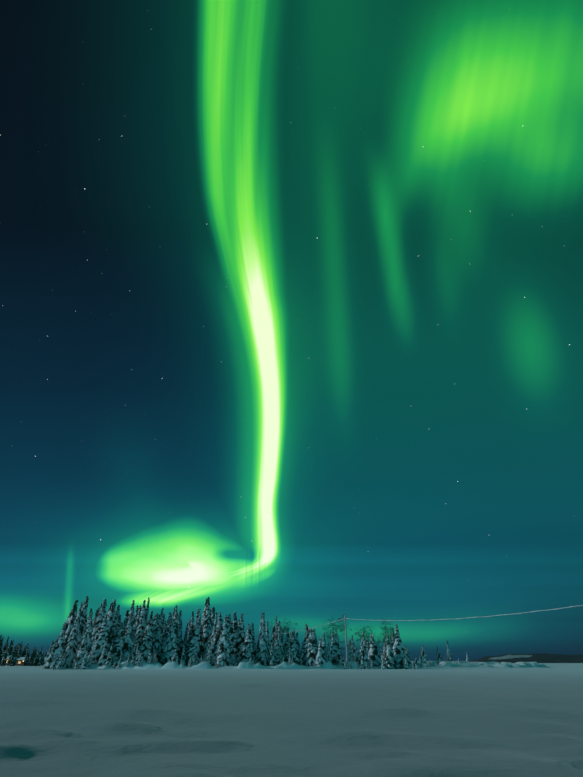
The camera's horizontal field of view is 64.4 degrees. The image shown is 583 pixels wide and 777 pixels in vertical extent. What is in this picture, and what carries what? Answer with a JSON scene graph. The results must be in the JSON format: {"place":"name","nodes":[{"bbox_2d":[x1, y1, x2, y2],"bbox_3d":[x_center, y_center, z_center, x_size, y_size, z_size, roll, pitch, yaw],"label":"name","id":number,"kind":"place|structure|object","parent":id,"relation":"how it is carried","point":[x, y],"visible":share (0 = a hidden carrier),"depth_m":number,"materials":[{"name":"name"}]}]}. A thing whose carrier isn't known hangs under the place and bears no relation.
{"place":"outdoors","nodes":[
{"label":"outdoors","id":0,"kind":"place"},
{"bbox_2d":[0,661,582,776],"bbox_3d":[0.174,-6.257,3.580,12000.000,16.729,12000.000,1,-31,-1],"label":"snowy ground","id":1,"kind":"structure","parent":0,"point":[435,722],"depth_m":9.47,"materials":[{"name":"white snow"}]},
{"bbox_2d":[0,648,6,665],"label":"shore spruce","id":2,"kind":"object","parent":1,"relation":"on","point":[3,661],"visible":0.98,"depth_m":164.51,"materials":[{"name":"green plant"}]},
{"bbox_2d":[0,636,8,664],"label":"shore spruce","id":3,"kind":"object","parent":1,"relation":"on","point":[4,648],"visible":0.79,"depth_m":196.49,"materials":[{"name":"green plant"}]},
{"bbox_2d":[10,644,17,665],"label":"shore spruce","id":4,"kind":"object","parent":1,"relation":"on","point":[13,661],"visible":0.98,"depth_m":164.92,"materials":[{"name":"green plant"}]},
{"bbox_2d":[15,657,29,665],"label":"house","id":5,"kind":"structure","parent":1,"relation":"on","point":[20,661],"depth_m":181.46,"materials":[{"name":"brown"}]},
{"bbox_2d":[27,649,34,665],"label":"shore spruce","id":6,"kind":"object","parent":1,"relation":"on","point":[30,663],"visible":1,"depth_m":167.62,"materials":[{"name":"green plant"}]},
{"bbox_2d":[32,651,38,665],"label":"shore spruce","id":7,"kind":"object","parent":1,"relation":"on","point":[35,662],"visible":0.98,"depth_m":167.16,"materials":[{"name":"green plant"}]},
{"bbox_2d":[37,646,41,665],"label":"shore spruce","id":8,"kind":"object","parent":1,"relation":"on","point":[40,658],"visible":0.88,"depth_m":176.41,"materials":[{"name":"green plant"}]},
{"bbox_2d":[43,644,51,668],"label":"spruce","id":9,"kind":"object","parent":1,"relation":"on","point":[47,655],"visible":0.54,"depth_m":96.07,"materials":[{"name":"green plant"}]},
{"bbox_2d":[50,655,56,668],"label":"shore sapling","id":10,"kind":"object","parent":1,"relation":"on","point":[53,664],"visible":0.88,"depth_m":85.56,"materials":[{"name":"green wood"}]},
{"bbox_2d":[55,653,62,669],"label":"shore sapling","id":11,"kind":"object","parent":1,"relation":"on","point":[59,665],"visible":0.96,"depth_m":83.59,"materials":[{"name":"green wood"}]},
{"bbox_2d":[61,654,65,668],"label":"shore sapling","id":12,"kind":"object","parent":1,"relation":"on","point":[64,662],"visible":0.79,"depth_m":84.43,"materials":[{"name":"green wood"}]},
{"bbox_2d":[81,647,88,666],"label":"spruce","id":13,"kind":"object","parent":1,"relation":"on","point":[86,655],"visible":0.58,"depth_m":85.73,"materials":[{"name":"green plant"}]},
{"bbox_2d":[269,618,297,647],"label":"birch","id":14,"kind":"object","parent":1,"relation":"on","point":[282,630],"visible":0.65,"depth_m":114.12,"materials":[{"name":"brown wood"}]},
{"bbox_2d":[321,614,350,649],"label":"birch","id":15,"kind":"object","parent":1,"relation":"on","point":[336,630],"visible":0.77,"depth_m":112.03,"materials":[{"name":"brown plant"}]},
{"bbox_2d":[354,626,382,650],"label":"birch","id":16,"kind":"object","parent":1,"relation":"on","point":[364,631],"visible":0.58,"depth_m":116.72,"materials":[{"name":"brown plant"}]},
{"bbox_2d":[381,653,385,668],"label":"shore sapling","id":17,"kind":"object","parent":1,"relation":"on","point":[383,664],"visible":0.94,"depth_m":84.78,"materials":[{"name":"green wood"}]},
{"bbox_2d":[378,621,394,646],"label":"birch","id":18,"kind":"object","parent":1,"relation":"on","point":[385,627],"visible":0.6,"depth_m":120.56,"materials":[{"name":"brown plant"}]},
{"bbox_2d":[384,633,395,668],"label":"spruce","id":19,"kind":"object","parent":1,"relation":"on","point":[389,657],"visible":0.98,"depth_m":91.83,"materials":[{"name":"green plant"}]},
{"bbox_2d":[402,647,407,668],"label":"spruce","id":20,"kind":"object","parent":1,"relation":"on","point":[404,656],"visible":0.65,"depth_m":91.78,"materials":[{"name":"green plant"}]},
{"bbox_2d":[0,0,582,660],"label":"sky","id":21,"kind":"structure","parent":0,"point":[291,291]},
{"bbox_2d":[71,661,547,668],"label":"snow bank","id":22,"kind":"structure","parent":0,"point":[207,665],"depth_m":85.15,"materials":[{"name":"white snow"}]},
{"bbox_2d":[45,645,55,668],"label":"spruce","id":23,"kind":"object","parent":22,"relation":"on","point":[50,658],"visible":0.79,"depth_m":90.55,"materials":[{"name":"green plant"}]},
{"bbox_2d":[52,623,65,662],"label":"spruce","id":24,"kind":"object","parent":22,"relation":"on","point":[59,647],"visible":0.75,"depth_m":92.12,"materials":[{"name":"green plant"}]},
{"bbox_2d":[52,600,78,648],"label":"spruce","id":25,"kind":"object","parent":22,"relation":"on","point":[70,615],"visible":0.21,"depth_m":105.33,"materials":[{"name":"green plant"}]},
{"bbox_2d":[63,609,74,654],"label":"spruce","id":26,"kind":"object","parent":22,"relation":"on","point":[70,627],"visible":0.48,"depth_m":100.80,"materials":[{"name":"green plant"}]},
{"bbox_2d":[63,604,81,667],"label":"spruce","id":27,"kind":"object","parent":22,"relation":"on","point":[70,649],"visible":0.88,"depth_m":93.95,"materials":[{"name":"green plant"}]},
{"bbox_2d":[75,633,86,668],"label":"spruce","id":28,"kind":"object","parent":22,"relation":"on","point":[81,653],"visible":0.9,"depth_m":88.04,"materials":[{"name":"green plant"}]},
{"bbox_2d":[74,596,88,657],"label":"spruce","id":29,"kind":"object","parent":22,"relation":"on","point":[83,621],"visible":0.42,"depth_m":101.86,"materials":[{"name":"green plant"}]},
{"bbox_2d":[76,612,92,656],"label":"spruce","id":30,"kind":"object","parent":22,"relation":"on","point":[88,631],"visible":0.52,"depth_m":93.38,"materials":[{"name":"green plant"}]},
{"bbox_2d":[88,626,101,661],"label":"spruce","id":31,"kind":"object","parent":22,"relation":"on","point":[92,648],"visible":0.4,"depth_m":92.18,"materials":[{"name":"green plant"}]},
{"bbox_2d":[91,599,106,640],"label":"spruce","id":32,"kind":"object","parent":22,"relation":"on","point":[99,619],"visible":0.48,"depth_m":101.43,"materials":[{"name":"green plant"}]},
{"bbox_2d":[91,618,107,663],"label":"spruce","id":33,"kind":"object","parent":22,"relation":"on","point":[98,647],"visible":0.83,"depth_m":89.20,"materials":[{"name":"green plant"}]},
{"bbox_2d":[91,605,113,661],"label":"spruce","id":34,"kind":"object","parent":22,"relation":"on","point":[108,630],"visible":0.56,"depth_m":91.37,"materials":[{"name":"green plant"}]},
{"bbox_2d":[98,638,107,665],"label":"spruce","id":35,"kind":"object","parent":22,"relation":"on","point":[103,657],"visible":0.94,"depth_m":87.43,"materials":[{"name":"green plant"}]},
{"bbox_2d":[104,643,112,666],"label":"spruce","id":36,"kind":"object","parent":22,"relation":"on","point":[108,660],"visible":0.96,"depth_m":86.80,"materials":[{"name":"green plant"}]},
{"bbox_2d":[110,622,117,647],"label":"spruce","id":37,"kind":"object","parent":22,"relation":"on","point":[114,635],"visible":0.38,"depth_m":92.73,"materials":[{"name":"green plant"}]},
{"bbox_2d":[113,610,117,638],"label":"spruce","id":38,"kind":"object","parent":22,"relation":"on","point":[115,619],"visible":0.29,"depth_m":96.83,"materials":[{"name":"green plant"}]},
{"bbox_2d":[112,622,123,665],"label":"spruce","id":39,"kind":"object","parent":22,"relation":"on","point":[118,649],"visible":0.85,"depth_m":89.81,"materials":[{"name":"green plant"}]},
{"bbox_2d":[116,618,121,665],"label":"spruce","id":40,"kind":"object","parent":22,"relation":"on","point":[118,627],"visible":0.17,"depth_m":97.86,"materials":[{"name":"green plant"}]},
{"bbox_2d":[117,617,128,665],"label":"spruce","id":41,"kind":"object","parent":22,"relation":"on","point":[125,625],"visible":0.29,"depth_m":97.94,"materials":[{"name":"green plant"}]},
{"bbox_2d":[121,613,133,661],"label":"spruce","id":42,"kind":"object","parent":22,"relation":"on","point":[128,644],"visible":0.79,"depth_m":91.73,"materials":[{"name":"green plant"}]},
{"bbox_2d":[128,600,134,629],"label":"spruce","id":43,"kind":"object","parent":22,"relation":"on","point":[132,609],"visible":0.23,"depth_m":101.92,"materials":[{"name":"green plant"}]},
{"bbox_2d":[132,608,140,642],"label":"spruce","id":44,"kind":"object","parent":22,"relation":"on","point":[135,626],"visible":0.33,"depth_m":98.80,"materials":[{"name":"green plant"}]},
{"bbox_2d":[134,644,138,664],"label":"spruce","id":45,"kind":"object","parent":22,"relation":"on","point":[136,653],"visible":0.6,"depth_m":87.22,"materials":[{"name":"green plant"}]},
{"bbox_2d":[137,650,141,665],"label":"shore sapling","id":46,"kind":"object","parent":22,"relation":"on","point":[139,662],"visible":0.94,"depth_m":83.51,"materials":[{"name":"green wood"}]},
{"bbox_2d":[133,600,146,647],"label":"spruce","id":47,"kind":"object","parent":22,"relation":"on","point":[140,629],"visible":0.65,"depth_m":97.20,"materials":[{"name":"green plant"}]},
{"bbox_2d":[140,630,148,661],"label":"spruce","id":48,"kind":"object","parent":22,"relation":"on","point":[144,648],"visible":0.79,"depth_m":90.73,"materials":[{"name":"green plant"}]},
{"bbox_2d":[139,611,152,652],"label":"spruce","id":49,"kind":"object","parent":22,"relation":"on","point":[149,627],"visible":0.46,"depth_m":94.49,"materials":[{"name":"green plant"}]},
{"bbox_2d":[152,613,157,635],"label":"spruce","id":50,"kind":"object","parent":22,"relation":"on","point":[155,623],"visible":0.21,"depth_m":128.46,"materials":[{"name":"green plant"}]},
{"bbox_2d":[151,608,163,661],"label":"spruce","id":51,"kind":"object","parent":22,"relation":"on","point":[157,643],"visible":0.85,"depth_m":96.11,"materials":[{"name":"green plant"}]},
{"bbox_2d":[158,612,171,662],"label":"spruce","id":52,"kind":"object","parent":22,"relation":"on","point":[166,632],"visible":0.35,"depth_m":98.36,"materials":[{"name":"green plant"}]},
{"bbox_2d":[161,613,173,665],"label":"spruce","id":53,"kind":"object","parent":22,"relation":"on","point":[165,659],"visible":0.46,"depth_m":93.11,"materials":[{"name":"green plant"}]},
{"bbox_2d":[164,605,178,664],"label":"spruce","id":54,"kind":"object","parent":22,"relation":"on","point":[173,639],"visible":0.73,"depth_m":94.19,"materials":[{"name":"green plant"}]},
{"bbox_2d":[171,647,178,663],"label":"spruce","id":55,"kind":"object","parent":22,"relation":"on","point":[175,657],"visible":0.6,"depth_m":86.17,"materials":[{"name":"green plant"}]},
{"bbox_2d":[178,620,183,664],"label":"spruce","id":56,"kind":"object","parent":22,"relation":"on","point":[180,636],"visible":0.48,"depth_m":99.23,"materials":[{"name":"green plant"}]},
{"bbox_2d":[180,643,186,665],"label":"spruce","id":57,"kind":"object","parent":22,"relation":"on","point":[183,654],"visible":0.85,"depth_m":92.87,"materials":[{"name":"green plant"}]},
{"bbox_2d":[183,622,187,648],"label":"spruce","id":58,"kind":"object","parent":22,"relation":"on","point":[185,637],"visible":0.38,"depth_m":103.51,"materials":[{"name":"green plant"}]},
{"bbox_2d":[185,629,191,665],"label":"spruce","id":59,"kind":"object","parent":22,"relation":"on","point":[189,640],"visible":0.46,"depth_m":99.89,"materials":[{"name":"green plant"}]},
{"bbox_2d":[185,611,194,665],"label":"spruce","id":60,"kind":"object","parent":22,"relation":"on","point":[191,626],"visible":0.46,"depth_m":103.14,"materials":[{"name":"green plant"}]},
{"bbox_2d":[185,616,202,664],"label":"spruce","id":61,"kind":"object","parent":22,"relation":"on","point":[195,643],"visible":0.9,"depth_m":93.91,"materials":[{"name":"green plant"}]},
{"bbox_2d":[188,609,201,662],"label":"spruce","id":62,"kind":"object","parent":22,"relation":"on","point":[196,619],"visible":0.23,"depth_m":99.56,"materials":[{"name":"green plant"}]},
{"bbox_2d":[201,598,207,633],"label":"spruce","id":63,"kind":"object","parent":22,"relation":"on","point":[203,618],"visible":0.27,"depth_m":124.38,"materials":[{"name":"green plant"}]},
{"bbox_2d":[201,597,212,660],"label":"spruce","id":64,"kind":"object","parent":22,"relation":"on","point":[207,629],"visible":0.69,"depth_m":102.46,"materials":[{"name":"green plant"}]},
{"bbox_2d":[204,634,209,660],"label":"spruce","id":65,"kind":"object","parent":22,"relation":"on","point":[207,649],"visible":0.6,"depth_m":89.92,"materials":[{"name":"green plant"}]},
{"bbox_2d":[206,640,212,665],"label":"spruce","id":66,"kind":"object","parent":22,"relation":"on","point":[209,658],"visible":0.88,"depth_m":87.28,"materials":[{"name":"green plant"}]},
{"bbox_2d":[211,607,214,628],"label":"spruce","id":67,"kind":"object","parent":22,"relation":"on","point":[213,617],"visible":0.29,"depth_m":111.83,"materials":[{"name":"green plant"}]},
{"bbox_2d":[210,612,216,646],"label":"spruce","id":68,"kind":"object","parent":22,"relation":"on","point":[213,635],"visible":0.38,"depth_m":94.65,"materials":[{"name":"green plant"}]},
{"bbox_2d":[212,642,216,665],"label":"spruce","id":69,"kind":"object","parent":22,"relation":"on","point":[213,656],"visible":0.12,"depth_m":90.74,"materials":[{"name":"green plant"}]},
{"bbox_2d":[211,612,222,665],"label":"spruce","id":70,"kind":"object","parent":22,"relation":"on","point":[219,627],"visible":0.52,"depth_m":92.94,"materials":[{"name":"green plant"}]},
{"bbox_2d":[216,615,230,666],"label":"spruce","id":71,"kind":"object","parent":22,"relation":"on","point":[223,652],"visible":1,"depth_m":86.36,"materials":[{"name":"green plant"}]},
{"bbox_2d":[227,614,230,633],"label":"spruce","id":72,"kind":"object","parent":22,"relation":"on","point":[228,621],"visible":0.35,"depth_m":103.42,"materials":[{"name":"green plant"}]},
{"bbox_2d":[228,621,237,665],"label":"spruce","id":73,"kind":"object","parent":22,"relation":"on","point":[232,648],"visible":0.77,"depth_m":91.86,"materials":[{"name":"green plant"}]},
{"bbox_2d":[232,611,237,645],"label":"spruce","id":74,"kind":"object","parent":22,"relation":"on","point":[235,628],"visible":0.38,"depth_m":98.52,"materials":[{"name":"green plant"}]},
{"bbox_2d":[235,613,245,664],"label":"spruce","id":75,"kind":"object","parent":22,"relation":"on","point":[240,638],"visible":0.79,"depth_m":93.80,"materials":[{"name":"green plant"}]},
{"bbox_2d":[240,623,254,663],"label":"spruce","id":76,"kind":"object","parent":22,"relation":"on","point":[247,651],"visible":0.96,"depth_m":90.13,"materials":[{"name":"green plant"}]},
{"bbox_2d":[251,623,254,641],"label":"spruce","id":77,"kind":"object","parent":22,"relation":"on","point":[252,633],"visible":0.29,"depth_m":126.77,"materials":[{"name":"green plant"}]},
{"bbox_2d":[252,642,256,663],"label":"spruce","id":78,"kind":"object","parent":22,"relation":"on","point":[254,650],"visible":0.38,"depth_m":96.43,"materials":[{"name":"green plant"}]},
{"bbox_2d":[256,612,268,665],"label":"spruce","id":79,"kind":"object","parent":22,"relation":"on","point":[262,648],"visible":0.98,"depth_m":91.62,"materials":[{"name":"green plant"}]},
{"bbox_2d":[265,621,270,665],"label":"spruce","id":80,"kind":"object","parent":22,"relation":"on","point":[267,636],"visible":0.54,"depth_m":106.12,"materials":[{"name":"green plant"}]},
{"bbox_2d":[269,642,274,665],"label":"spruce","id":81,"kind":"object","parent":22,"relation":"on","point":[271,660],"visible":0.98,"depth_m":88.74,"materials":[{"name":"green plant"}]},
{"bbox_2d":[270,625,274,649],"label":"spruce","id":82,"kind":"object","parent":22,"relation":"on","point":[272,639],"visible":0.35,"depth_m":125.77,"materials":[{"name":"green plant"}]},
{"bbox_2d":[273,633,280,665],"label":"spruce","id":83,"kind":"object","parent":22,"relation":"on","point":[276,651],"visible":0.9,"depth_m":90.74,"materials":[{"name":"green plant"}]},
{"bbox_2d":[278,621,283,656],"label":"spruce","id":84,"kind":"object","parent":22,"relation":"on","point":[280,642],"visible":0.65,"depth_m":100.24,"materials":[{"name":"green plant"}]},
{"bbox_2d":[284,628,289,651],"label":"spruce","id":85,"kind":"object","parent":22,"relation":"on","point":[287,638],"visible":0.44,"depth_m":126.93,"materials":[{"name":"green plant"}]},
{"bbox_2d":[290,631,298,664],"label":"spruce","id":86,"kind":"object","parent":22,"relation":"on","point":[294,654],"visible":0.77,"depth_m":90.30,"materials":[{"name":"green plant"}]},
{"bbox_2d":[295,632,300,659],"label":"spruce","id":87,"kind":"object","parent":22,"relation":"on","point":[298,644],"visible":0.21,"depth_m":122.56,"materials":[{"name":"green plant"}]},
{"bbox_2d":[299,642,304,664],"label":"spruce","id":88,"kind":"object","parent":22,"relation":"on","point":[301,658],"visible":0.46,"depth_m":118.78,"materials":[{"name":"green plant"}]},
{"bbox_2d":[301,624,308,665],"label":"spruce","id":89,"kind":"object","parent":22,"relation":"on","point":[305,642],"visible":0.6,"depth_m":93.32,"materials":[{"name":"green plant"}]},
{"bbox_2d":[306,628,316,665],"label":"spruce","id":90,"kind":"object","parent":22,"relation":"on","point":[312,653],"visible":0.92,"depth_m":89.51,"materials":[{"name":"white plant"}]},
{"bbox_2d":[315,637,324,666],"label":"spruce","id":91,"kind":"object","parent":22,"relation":"on","point":[320,661],"visible":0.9,"depth_m":88.34,"materials":[{"name":"white plant"}]},
{"bbox_2d":[322,632,326,660],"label":"spruce","id":92,"kind":"object","parent":22,"relation":"on","point":[324,646],"visible":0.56,"depth_m":103.88,"materials":[{"name":"green plant"}]},
{"bbox_2d":[325,641,331,661],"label":"spruce","id":93,"kind":"object","parent":22,"relation":"on","point":[328,657],"visible":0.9,"depth_m":95.93,"materials":[{"name":"green plant"}]},
{"bbox_2d":[330,631,337,664],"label":"spruce","id":94,"kind":"object","parent":22,"relation":"on","point":[333,650],"visible":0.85,"depth_m":99.38,"materials":[{"name":"green plant"}]},
{"bbox_2d":[335,632,341,665],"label":"spruce","id":95,"kind":"object","parent":22,"relation":"on","point":[338,656],"visible":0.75,"depth_m":99.62,"materials":[{"name":"green plant"}]},
{"bbox_2d":[344,615,348,667],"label":"utility pole","id":96,"kind":"object","parent":22,"relation":"on","point":[346,641],"visible":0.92,"depth_m":88.77,"materials":[{"name":"brown wood"}]},
{"bbox_2d":[346,605,582,620],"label":"cable","id":97,"kind":"object","parent":96,"relation":"attached to","point":[470,617],"visible":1,"depth_m":65.26,"materials":[{"name":"grey"}]},
{"bbox_2d":[348,639,355,660],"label":"spruce","id":98,"kind":"object","parent":22,"relation":"on","point":[351,655],"visible":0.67,"depth_m":99.20,"materials":[{"name":"green plant"}]},
{"bbox_2d":[351,635,358,661],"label":"spruce","id":99,"kind":"object","parent":22,"relation":"on","point":[354,650],"visible":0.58,"depth_m":102.87,"materials":[{"name":"green plant"}]},
{"bbox_2d":[359,640,368,668],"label":"spruce","id":100,"kind":"object","parent":22,"relation":"on","point":[362,651],"visible":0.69,"depth_m":89.90,"materials":[{"name":"green plant"}]},
{"bbox_2d":[362,632,368,665],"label":"spruce","id":101,"kind":"object","parent":22,"relation":"on","point":[364,643],"visible":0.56,"depth_m":95.98,"materials":[{"name":"green plant"}]},
{"bbox_2d":[368,634,381,665],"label":"spruce","id":102,"kind":"object","parent":22,"relation":"on","point":[374,653],"visible":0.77,"depth_m":96.76,"materials":[{"name":"white plant"}]},
{"bbox_2d":[393,624,403,668],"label":"spruce","id":103,"kind":"object","parent":22,"relation":"on","point":[398,649],"visible":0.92,"depth_m":96.15,"materials":[{"name":"green plant"}]},
{"bbox_2d":[414,655,418,667],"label":"spruce","id":104,"kind":"object","parent":22,"relation":"on","point":[416,664],"visible":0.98,"depth_m":103.09,"materials":[{"name":"green plant"}]},
{"bbox_2d":[421,644,427,663],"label":"tree","id":105,"kind":"object","parent":22,"relation":"on","point":[423,657],"visible":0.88,"depth_m":114.48,"materials":[{"name":"green plant"}]},
{"bbox_2d":[436,646,441,664],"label":"tree","id":106,"kind":"object","parent":22,"relation":"on","point":[438,659],"visible":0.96,"depth_m":119.65,"materials":[{"name":"green plant"}]},
{"bbox_2d":[446,641,451,661],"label":"tree","id":107,"kind":"object","parent":22,"relation":"on","point":[449,657],"visible":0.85,"depth_m":118.37,"materials":[{"name":"green plant"}]},
{"bbox_2d":[454,653,582,662],"bbox_3d":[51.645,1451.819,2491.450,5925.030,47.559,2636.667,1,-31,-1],"label":"hills","id":108,"kind":"structure","parent":0,"point":[544,658],"depth_m":2036.88,"materials":[{"name":"grey"}]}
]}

